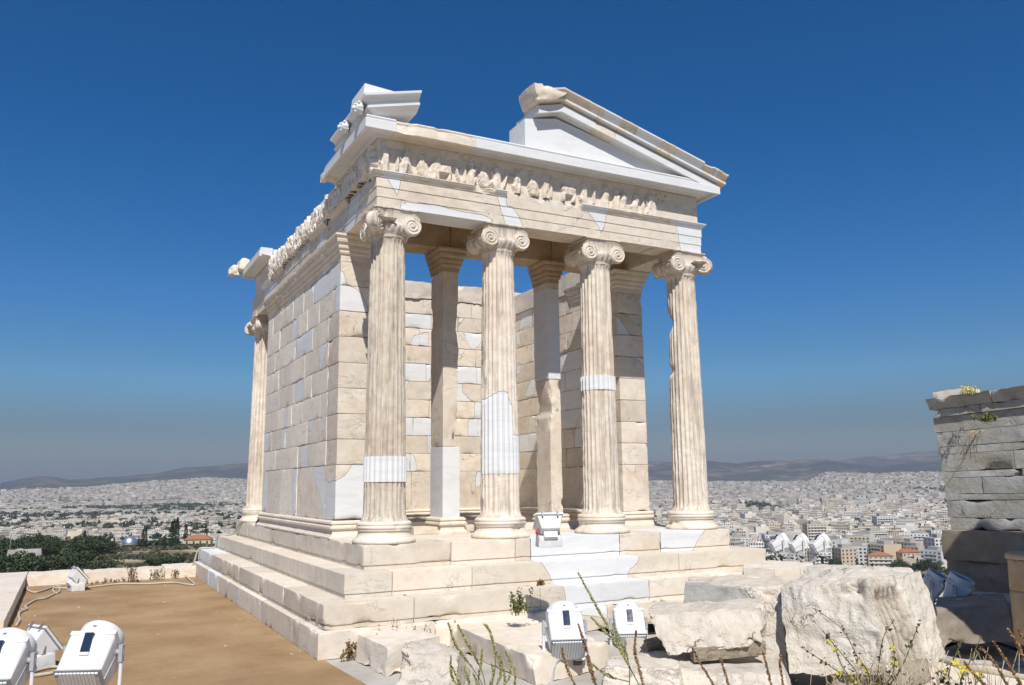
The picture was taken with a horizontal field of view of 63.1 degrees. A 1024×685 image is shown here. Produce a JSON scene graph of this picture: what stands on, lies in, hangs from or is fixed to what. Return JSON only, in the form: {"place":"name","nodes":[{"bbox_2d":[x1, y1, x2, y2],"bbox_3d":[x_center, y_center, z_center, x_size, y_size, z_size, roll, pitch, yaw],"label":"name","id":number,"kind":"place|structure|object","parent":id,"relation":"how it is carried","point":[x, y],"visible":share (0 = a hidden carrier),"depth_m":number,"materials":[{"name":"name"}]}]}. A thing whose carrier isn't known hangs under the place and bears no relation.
{"place":"outdoors","nodes":[
{"label":"outdoors","id":0,"kind":"place"},
{"bbox_2d":[8,577,365,684],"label":"terrace ground","id":1,"kind":"structure","parent":0,"point":[193,628],"depth_m":9.90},
{"bbox_2d":[0,572,27,628],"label":"kerb slab","id":2,"kind":"structure","parent":1,"relation":"on","point":[12,586],"depth_m":12.82,"materials":[{"name":"stone"}]},
{"bbox_2d":[0,627,36,684],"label":"floodlight","id":3,"kind":"object","parent":1,"relation":"on","point":[18,655],"visible":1,"depth_m":5.31,"materials":[{"name":"white plastic"}]},
{"bbox_2d":[15,591,57,625],"bbox_3d":[-7.094,3.903,12.307,0.240,0.034,3.639,3,-10,-21],"label":"cable","id":4,"kind":"object","parent":1,"relation":"on","point":[25,609],"visible":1,"depth_m":12.39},
{"bbox_2d":[26,585,60,593],"bbox_3d":[-8.089,4.266,14.381,0.554,0.034,1.362,4,-11,-27],"label":"cable","id":5,"kind":"object","parent":1,"relation":"on","point":[30,591],"visible":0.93,"depth_m":14.29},
{"bbox_2d":[26,621,62,668],"bbox_3d":[-4.670,2.982,8.228,0.318,0.431,0.326,-7,-11,32],"label":"square floodlight","id":6,"kind":"object","parent":1,"relation":"on","point":[48,642],"visible":0.57,"depth_m":8.17,"materials":[{"name":"white paint"}]},
{"bbox_2d":[26,569,81,585],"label":"parapet block","id":7,"kind":"structure","parent":1,"relation":"on","point":[42,578],"depth_m":15.28,"materials":[{"name":"stone"}]},
{"bbox_2d":[65,565,89,591],"bbox_3d":[-7.495,4.057,14.370,0.325,0.429,0.318,8,-13,-42],"label":"square floodlight","id":8,"kind":"object","parent":1,"relation":"on","point":[78,577],"visible":1,"depth_m":14.27,"materials":[{"name":"white paint"}]},
{"bbox_2d":[53,620,124,684],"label":"floodlight","id":9,"kind":"object","parent":1,"relation":"on","point":[93,652],"visible":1,"depth_m":5.48,"materials":[{"name":"white plastic"}]},
{"bbox_2d":[83,566,164,582],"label":"parapet block","id":10,"kind":"structure","parent":1,"relation":"on","point":[101,575],"depth_m":15.86,"materials":[{"name":"stone"}]},
{"bbox_2d":[54,521,251,588],"bbox_3d":[-6.629,3.891,15.437,3.181,1.093,1.826,4,-11,-27],"label":"cable","id":11,"kind":"object","parent":1,"relation":"on","point":[189,579],"visible":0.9,"depth_m":15.17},
{"bbox_2d":[161,563,195,577],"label":"parapet block","id":12,"kind":"structure","parent":1,"relation":"on","point":[187,569],"depth_m":16.30,"materials":[{"name":"stone"}]},
{"bbox_2d":[194,83,765,660],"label":"temple","id":13,"kind":"structure","parent":1,"relation":"on","point":[416,447],"depth_m":11.60,"materials":[{"name":"stone"}]},
{"bbox_2d":[533,510,562,547],"bbox_3d":[0.393,1.998,8.960,0.293,0.385,0.289,1,-10,-9],"label":"square floodlight","id":14,"kind":"object","parent":13,"relation":"on","point":[546,527],"visible":1,"depth_m":8.86,"materials":[{"name":"white paint"}]},
{"bbox_2d":[762,560,800,584],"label":"stone block","id":15,"kind":"structure","parent":13,"relation":"on","point":[786,571],"depth_m":10.35,"materials":[{"name":"stone"}]},
{"bbox_2d":[447,622,516,684],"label":"spike plant","id":16,"kind":"object","parent":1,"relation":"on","point":[501,664],"visible":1,"depth_m":5.80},
{"bbox_2d":[325,630,620,684],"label":"paved ground","id":17,"kind":"structure","parent":0,"point":[363,673],"depth_m":7.71,"materials":[{"name":"stone"}]},
{"bbox_2d":[340,639,356,661],"bbox_3d":[-1.609,3.080,8.349,0.148,0.209,0.224,-8,-12,35],"label":"weed","id":18,"kind":"object","parent":17,"relation":"on","point":[349,652],"visible":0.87,"depth_m":8.34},
{"bbox_2d":[355,624,439,676],"bbox_3d":[-1.129,3.022,8.226,0.668,0.295,1.033,4,-11,-27],"label":"marble block","id":19,"kind":"object","parent":17,"relation":"on","point":[381,652],"depth_m":8.05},
{"bbox_2d":[396,639,469,684],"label":"stone fragment","id":20,"kind":"object","parent":17,"relation":"on","point":[424,662],"visible":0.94,"depth_m":7.14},
{"bbox_2d":[449,617,608,684],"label":"marble slab","id":21,"kind":"structure","parent":17,"relation":"on","point":[518,641],"depth_m":7.91,"materials":[{"name":"stone"}]},
{"bbox_2d":[509,587,533,615],"bbox_3d":[0.080,2.726,8.789,0.322,0.291,0.187,4,-11,-27],"label":"weed","id":22,"kind":"object","parent":21,"relation":"on","point":[517,605],"visible":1,"depth_m":8.77,"materials":[{"name":"green plant"}]},
{"bbox_2d":[542,601,586,665],"bbox_3d":[0.486,2.785,7.608,0.418,0.814,0.480,0,-10,-5],"label":"floodlight","id":23,"kind":"object","parent":17,"relation":"on","point":[560,628],"visible":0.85,"depth_m":7.52,"materials":[{"name":"white plastic"}]},
{"bbox_2d":[561,647,575,684],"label":"flower spike","id":24,"kind":"object","parent":17,"relation":"on","point":[566,664],"visible":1,"depth_m":5.60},
{"bbox_2d":[577,623,596,684],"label":"flower spike","id":25,"kind":"object","parent":17,"relation":"on","point":[589,664],"visible":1,"depth_m":5.79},
{"bbox_2d":[578,572,639,684],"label":"flower spike","id":26,"kind":"object","parent":17,"relation":"on","point":[607,626],"visible":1,"depth_m":5.82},
{"bbox_2d":[590,616,629,684],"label":"flower spike","id":27,"kind":"object","parent":17,"relation":"on","point":[622,646],"visible":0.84,"depth_m":5.97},
{"bbox_2d":[609,601,647,647],"bbox_3d":[1.264,3.250,8.982,0.418,0.884,0.480,0,-10,-1],"label":"floodlight","id":28,"kind":"object","parent":17,"relation":"on","point":[627,620],"visible":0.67,"depth_m":8.93,"materials":[{"name":"white metal"}]},
{"bbox_2d":[624,637,645,655],"bbox_3d":[1.216,2.982,7.934,0.307,0.244,0.603,-2,-10,8],"label":"stone fragment","id":29,"kind":"object","parent":17,"relation":"on","point":[629,644],"visible":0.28,"depth_m":7.93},
{"bbox_2d":[632,630,644,684],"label":"flower spike","id":30,"kind":"object","parent":17,"relation":"on","point":[636,659],"visible":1,"depth_m":5.57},
{"bbox_2d":[601,655,682,684],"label":"stone fragment","id":31,"kind":"object","parent":17,"relation":"on","point":[663,671],"visible":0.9,"depth_m":6.61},
{"bbox_2d":[692,647,714,684],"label":"flower spike","id":32,"kind":"object","parent":17,"relation":"on","point":[701,664],"visible":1,"depth_m":5.49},
{"bbox_2d":[0,451,946,575],"bbox_3d":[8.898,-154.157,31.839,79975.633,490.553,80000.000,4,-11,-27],"label":"terrain ground","id":33,"kind":"structure","parent":0,"point":[787,470],"depth_m":8294.20,"materials":[{"name":"soil"}]},
{"bbox_2d":[0,550,28,571],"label":"pine tree","id":34,"kind":"object","parent":33,"relation":"on","point":[13,558],"visible":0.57,"depth_m":194.16,"materials":[{"name":"green plant"}]},
{"bbox_2d":[11,554,61,572],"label":"pine tree","id":35,"kind":"object","parent":33,"relation":"on","point":[28,564],"visible":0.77,"depth_m":185.24,"materials":[{"name":"green plant"}]},
{"bbox_2d":[29,532,58,555],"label":"pine tree","id":36,"kind":"object","parent":33,"relation":"on","point":[40,542],"visible":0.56,"depth_m":355.05,"materials":[{"name":"green plant"}]},
{"bbox_2d":[42,540,58,554],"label":"pine tree","id":37,"kind":"object","parent":33,"relation":"on","point":[50,548],"visible":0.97,"depth_m":352.38,"materials":[{"name":"green plant"}]},
{"bbox_2d":[57,552,86,569],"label":"pine tree","id":38,"kind":"object","parent":33,"relation":"on","point":[68,563],"visible":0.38,"depth_m":192.81,"materials":[{"name":"green plant"}]},
{"bbox_2d":[59,547,95,566],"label":"pine tree","id":39,"kind":"object","parent":33,"relation":"on","point":[85,553],"visible":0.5,"depth_m":202.40,"materials":[{"name":"green plant"}]},
{"bbox_2d":[67,536,96,550],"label":"pine tree","id":40,"kind":"object","parent":33,"relation":"on","point":[85,543],"visible":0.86,"depth_m":301.77,"materials":[{"name":"green plant"}]},
{"bbox_2d":[84,556,124,569],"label":"pine tree","id":41,"kind":"object","parent":33,"relation":"on","point":[100,564],"visible":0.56,"depth_m":192.09,"materials":[{"name":"green plant"}]},
{"bbox_2d":[103,541,119,554],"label":"pine tree","id":42,"kind":"object","parent":33,"relation":"on","point":[112,545],"visible":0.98,"depth_m":373.63,"materials":[{"name":"green plant"}]},
{"bbox_2d":[68,537,181,546],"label":"hill woods","id":43,"kind":"object","parent":33,"relation":"on","point":[159,541],"visible":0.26,"depth_m":525.65,"materials":[{"name":"green plant"}]},
{"bbox_2d":[122,536,137,547],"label":"observatory","id":44,"kind":"structure","parent":33,"relation":"on","point":[128,541],"depth_m":508.56,"materials":[{"name":"beige paint"}]},
{"bbox_2d":[46,543,215,567],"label":"scrub","id":45,"kind":"object","parent":33,"relation":"on","point":[139,556],"visible":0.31,"depth_m":394.32,"materials":[{"name":"green plant"}]},
{"bbox_2d":[144,556,164,565],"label":"pine tree","id":46,"kind":"object","parent":33,"relation":"on","point":[151,561],"visible":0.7,"depth_m":209.30,"materials":[{"name":"green plant"}]},
{"bbox_2d":[169,521,174,546],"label":"cypress tree","id":47,"kind":"object","parent":33,"relation":"on","point":[171,534],"visible":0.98,"depth_m":453.20,"materials":[{"name":"green plant"}]},
{"bbox_2d":[160,554,184,564],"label":"pine tree","id":48,"kind":"object","parent":33,"relation":"on","point":[169,559],"visible":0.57,"depth_m":211.63,"materials":[{"name":"green plant"}]},
{"bbox_2d":[174,517,179,544],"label":"cypress tree","id":49,"kind":"object","parent":33,"relation":"on","point":[177,524],"visible":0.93,"depth_m":472.42,"materials":[{"name":"green plant"}]},
{"bbox_2d":[183,533,212,544],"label":"stone house","id":50,"kind":"structure","parent":33,"relation":"on","point":[199,538],"depth_m":489.92,"materials":[{"name":"beige paint"}]},
{"bbox_2d":[0,483,944,540],"bbox_3d":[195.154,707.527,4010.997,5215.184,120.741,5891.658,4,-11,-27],"label":"distant woods","id":51,"kind":"object","parent":33,"relation":"on","point":[189,506],"visible":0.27,"depth_m":2345.72,"materials":[{"name":"plant"}]},
{"bbox_2d":[0,471,953,544],"bbox_3d":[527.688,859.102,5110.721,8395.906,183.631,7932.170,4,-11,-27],"label":"distant city","id":52,"kind":"object","parent":33,"relation":"on","point":[903,499],"visible":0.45,"depth_m":3605.62},
{"bbox_2d":[729,538,743,546],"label":"city building","id":53,"kind":"structure","parent":33,"relation":"on","point":[735,542],"depth_m":853.08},
{"bbox_2d":[749,539,763,547],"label":"city building","id":54,"kind":"structure","parent":33,"relation":"on","point":[758,543],"depth_m":840.74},
{"bbox_2d":[754,524,768,534],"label":"city building","id":55,"kind":"structure","parent":33,"relation":"on","point":[762,528],"depth_m":1139.40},
{"bbox_2d":[775,513,789,523],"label":"city building","id":56,"kind":"structure","parent":33,"relation":"on","point":[782,517],"depth_m":1253.85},
{"bbox_2d":[778,548,804,561],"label":"apartment block","id":57,"kind":"structure","parent":33,"relation":"on","point":[793,557],"depth_m":737.07,"materials":[{"name":"white paint"}]},
{"bbox_2d":[802,521,827,540],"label":"apartment block","id":58,"kind":"structure","parent":33,"relation":"on","point":[812,529],"depth_m":932.98,"materials":[{"name":"beige paint"}]},
{"bbox_2d":[807,550,831,564],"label":"apartment block","id":59,"kind":"structure","parent":33,"relation":"on","point":[810,556],"depth_m":735.91,"materials":[{"name":"white paint"}]},
{"bbox_2d":[831,522,848,529],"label":"city building","id":60,"kind":"structure","parent":33,"relation":"on","point":[842,526],"depth_m":1114.27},
{"bbox_2d":[832,544,857,564],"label":"apartment block","id":61,"kind":"structure","parent":33,"relation":"on","point":[845,554],"depth_m":727.62,"materials":[{"name":"beige paint"}]},
{"bbox_2d":[843,510,859,517],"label":"city building","id":62,"kind":"structure","parent":33,"relation":"on","point":[855,513],"depth_m":1409.36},
{"bbox_2d":[849,542,867,565],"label":"apartment block","id":63,"kind":"structure","parent":33,"relation":"on","point":[862,551],"depth_m":745.64,"materials":[{"name":"white paint"}]},
{"bbox_2d":[849,533,869,542],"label":"apartment block","id":64,"kind":"structure","parent":33,"relation":"on","point":[860,536],"depth_m":854.77,"materials":[{"name":"beige paint"}]},
{"bbox_2d":[859,528,887,536],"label":"apartment block","id":65,"kind":"structure","parent":33,"relation":"on","point":[877,532],"depth_m":956.74,"materials":[{"name":"beige paint"}]},
{"bbox_2d":[866,552,893,566],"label":"apartment block","id":66,"kind":"structure","parent":33,"relation":"on","point":[880,559],"depth_m":720.07,"materials":[{"name":"beige paint"}]},
{"bbox_2d":[871,514,893,524],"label":"apartment block","id":67,"kind":"structure","parent":33,"relation":"on","point":[878,518],"depth_m":1137.52,"materials":[{"name":"white paint"}]},
{"bbox_2d":[867,540,901,560],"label":"apartment block","id":68,"kind":"structure","parent":33,"relation":"on","point":[888,547],"depth_m":732.05,"materials":[{"name":"beige paint"}]},
{"bbox_2d":[896,523,917,532],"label":"city building","id":69,"kind":"structure","parent":33,"relation":"on","point":[910,527],"depth_m":1078.30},
{"bbox_2d":[897,517,917,524],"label":"city building","id":70,"kind":"structure","parent":33,"relation":"on","point":[907,520],"depth_m":1101.75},
{"bbox_2d":[896,548,919,561],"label":"apartment block","id":71,"kind":"structure","parent":33,"relation":"on","point":[906,552],"depth_m":725.36,"materials":[{"name":"beige paint"}]},
{"bbox_2d":[897,538,922,548],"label":"apartment block","id":72,"kind":"structure","parent":33,"relation":"on","point":[906,541],"depth_m":772.17,"materials":[{"name":"beige paint"}]},
{"bbox_2d":[903,542,923,550],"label":"apartment block","id":73,"kind":"structure","parent":33,"relation":"on","point":[915,546],"depth_m":749.33,"materials":[{"name":"beige paint"}]},
{"bbox_2d":[901,554,926,572],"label":"city building","id":74,"kind":"structure","parent":33,"relation":"on","point":[911,561],"depth_m":705.17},
{"bbox_2d":[909,530,928,540],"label":"apartment block","id":75,"kind":"structure","parent":33,"relation":"on","point":[918,535],"depth_m":896.53,"materials":[{"name":"white paint"}]},
{"bbox_2d":[918,558,940,569],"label":"pine tree","id":76,"kind":"object","parent":33,"relation":"on","point":[927,562],"visible":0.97,"depth_m":675.12,"materials":[{"name":"green plant"}]},
{"bbox_2d":[923,534,941,548],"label":"apartment block","id":77,"kind":"structure","parent":33,"relation":"on","point":[934,540],"depth_m":716.93,"materials":[{"name":"white paint"}]},
{"bbox_2d":[920,546,946,573],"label":"apartment block","id":78,"kind":"structure","parent":33,"relation":"on","point":[933,553],"depth_m":698.75,"materials":[{"name":"white paint"}]},
{"bbox_2d":[0,0,1023,483],"label":"sky","id":79,"kind":"structure","parent":0,"point":[863,238],"materials":[{"name":"blue"}]},
{"bbox_2d":[684,574,786,670],"bbox_3d":[2.228,2.864,8.403,1.352,0.955,0.994,-7,-12,34],"label":"carved block","id":80,"kind":"object","parent":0,"point":[767,588],"depth_m":8.16,"materials":[{"name":"stone"}]},
{"bbox_2d":[648,591,1023,684],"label":"rubble ground","id":81,"kind":"structure","parent":0,"point":[806,679],"depth_m":9.03,"materials":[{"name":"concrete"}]},
{"bbox_2d":[637,646,790,684],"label":"stone slab","id":82,"kind":"structure","parent":81,"relation":"on","point":[749,670],"depth_m":6.83,"materials":[{"name":"stone"}]},
{"bbox_2d":[644,637,665,651],"bbox_3d":[1.481,2.777,7.753,0.500,0.154,0.142,1,-10,-7],"label":"timber","id":83,"kind":"object","parent":82,"relation":"on","point":[652,643],"visible":0.4,"depth_m":7.67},
{"bbox_2d":[690,640,765,661],"bbox_3d":[1.832,2.615,7.080,0.616,0.159,0.140,-1,-10,0],"label":"timber","id":84,"kind":"object","parent":82,"relation":"on","point":[756,648],"visible":0.79,"depth_m":7.01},
{"bbox_2d":[649,597,767,654],"bbox_3d":[1.743,2.504,7.396,1.051,0.396,0.750,-3,-10,12],"label":"rough stone","id":85,"kind":"object","parent":84,"relation":"on","point":[685,627],"visible":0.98,"depth_m":7.18,"materials":[{"name":"stone"}]},
{"bbox_2d":[742,563,774,576],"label":"stone block","id":86,"kind":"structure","parent":81,"relation":"on","point":[756,570],"depth_m":9.71,"materials":[{"name":"stone"}]},
{"bbox_2d":[767,532,789,560],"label":"floodlight","id":87,"kind":"object","parent":81,"relation":"on","point":[778,543],"visible":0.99,"depth_m":14.31,"materials":[{"name":"white metal"}]},
{"bbox_2d":[788,533,809,561],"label":"floodlight","id":88,"kind":"object","parent":81,"relation":"on","point":[800,542],"visible":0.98,"depth_m":14.20,"materials":[{"name":"white metal"}]},
{"bbox_2d":[809,533,831,563],"bbox_3d":[5.246,3.528,14.190,0.371,0.566,0.317,0,-10,-4],"label":"floodlight","id":89,"kind":"object","parent":81,"relation":"on","point":[819,543],"visible":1,"depth_m":14.10,"materials":[{"name":"white metal"}]},
{"bbox_2d":[780,564,945,675],"bbox_3d":[3.356,2.616,7.920,1.297,0.913,1.745,-7,-11,32],"label":"boulder","id":90,"kind":"object","parent":81,"relation":"on","point":[862,605],"visible":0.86,"depth_m":7.44,"materials":[{"name":"stone"}]},
{"bbox_2d":[796,610,947,684],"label":"yellow flower bush","id":91,"kind":"object","parent":81,"relation":"on","point":[865,669],"visible":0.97,"depth_m":5.79,"materials":[{"name":"green plant"}]},
{"bbox_2d":[849,636,1019,684],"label":"yellow flower bush","id":92,"kind":"object","parent":81,"relation":"on","point":[963,670],"visible":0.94,"depth_m":5.03,"materials":[{"name":"green plant"}]},
{"bbox_2d":[922,568,946,605],"bbox_3d":[5.280,3.050,10.420,0.361,0.454,0.355,-8,-12,36],"label":"floodlight","id":93,"kind":"object","parent":81,"relation":"on","point":[933,579],"visible":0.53,"depth_m":10.31,"materials":[{"name":"white metal"}]},
{"bbox_2d":[916,672,974,684],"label":"paving stone","id":94,"kind":"object","parent":81,"relation":"on","point":[955,676],"visible":0.1,"depth_m":7.70,"materials":[{"name":"stone"}]},
{"bbox_2d":[935,593,1013,645],"bbox_3d":[5.003,2.992,9.021,0.771,0.423,1.506,-6,-11,28],"label":"dark slab","id":95,"kind":"object","parent":81,"relation":"on","point":[971,619],"depth_m":8.66,"materials":[{"name":"stone"}]},
{"bbox_2d":[956,591,1011,610],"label":"stone slab","id":96,"kind":"structure","parent":95,"relation":"on","point":[1007,597],"depth_m":9.69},
{"bbox_2d":[942,571,974,596],"bbox_3d":[5.238,2.927,9.781,0.368,0.477,0.376,-8,-12,37],"label":"floodlight","id":97,"kind":"object","parent":96,"relation":"on","point":[955,584],"visible":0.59,"depth_m":9.70,"materials":[{"name":"white metal"}]},
{"bbox_2d":[1004,551,1023,644],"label":"column stump","id":98,"kind":"object","parent":95,"relation":"on","point":[1015,561],"visible":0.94,"depth_m":8.13,"materials":[{"name":"brown stone"}]},
{"bbox_2d":[926,385,1023,614],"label":"ruined wall","id":99,"kind":"structure","parent":81,"relation":"on","point":[984,495],"depth_m":10.41,"materials":[{"name":"grey stone"}]},
{"bbox_2d":[947,430,984,483],"bbox_3d":[5.283,1.361,9.828,0.173,0.637,0.608,3,-10,-21],"label":"dry vine","id":100,"kind":"object","parent":99,"relation":"attached to","point":[975,437],"visible":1,"depth_m":9.70,"materials":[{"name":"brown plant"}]},
{"bbox_2d":[960,384,980,395],"bbox_3d":[5.702,0.590,10.378,0.304,0.140,0.181,4,-11,-27],"label":"yellow flower tuft","id":101,"kind":"object","parent":99,"relation":"on","point":[969,392],"visible":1,"depth_m":10.37,"materials":[{"name":"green plant"}]},
{"bbox_2d":[971,412,996,421],"bbox_3d":[5.392,0.848,9.476,0.314,0.124,0.176,4,-11,-27],"label":"plant","id":102,"kind":"object","parent":99,"relation":"attached to","point":[988,417],"depth_m":9.46,"materials":[{"name":"green plant"}]},
{"bbox_2d":[928,662,1023,684],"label":"paving stone","id":103,"kind":"object","parent":81,"relation":"on","point":[1012,681],"visible":0.16,"depth_m":7.89,"materials":[{"name":"stone"}]},
{"bbox_2d":[939,658,1023,679],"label":"cable","id":104,"kind":"object","parent":103,"relation":"on","point":[996,672],"visible":0.48,"depth_m":7.91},
{"bbox_2d":[961,654,1023,672],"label":"paving stone","id":105,"kind":"object","parent":81,"relation":"on","point":[1019,670],"visible":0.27,"depth_m":8.54,"materials":[{"name":"stone"}]},
{"bbox_2d":[945,642,1023,653],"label":"cable","id":106,"kind":"object","parent":105,"relation":"on","point":[997,643],"visible":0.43,"depth_m":9.16,"materials":[{"name":"black rubber"}]},
{"bbox_2d":[946,656,1023,667],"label":"cable","id":107,"kind":"object","parent":105,"relation":"on","point":[1019,664],"visible":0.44,"depth_m":8.24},
{"bbox_2d":[979,646,1007,684],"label":"flower spike","id":108,"kind":"object","parent":81,"relation":"on","point":[996,665],"visible":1,"depth_m":4.67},
{"bbox_2d":[992,641,1021,684],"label":"flower spike","id":109,"kind":"object","parent":81,"relation":"on","point":[1012,670],"visible":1,"depth_m":4.64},
{"bbox_2d":[1007,628,1023,661],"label":"flower spike","id":110,"kind":"object","parent":81,"relation":"on","point":[1018,645],"visible":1,"depth_m":4.63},
{"bbox_2d":[830,658,929,684],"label":"stone block","id":111,"kind":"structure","parent":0,"point":[914,662],"depth_m":7.23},
{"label":"path","id":112,"kind":"structure","parent":0,"visible":0},
{"bbox_2d":[7,548,42,556],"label":"hill rock","id":113,"kind":"object","parent":112,"relation":"on","point":[38,552],"visible":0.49,"depth_m":221.10,"materials":[{"name":"grey stone"}]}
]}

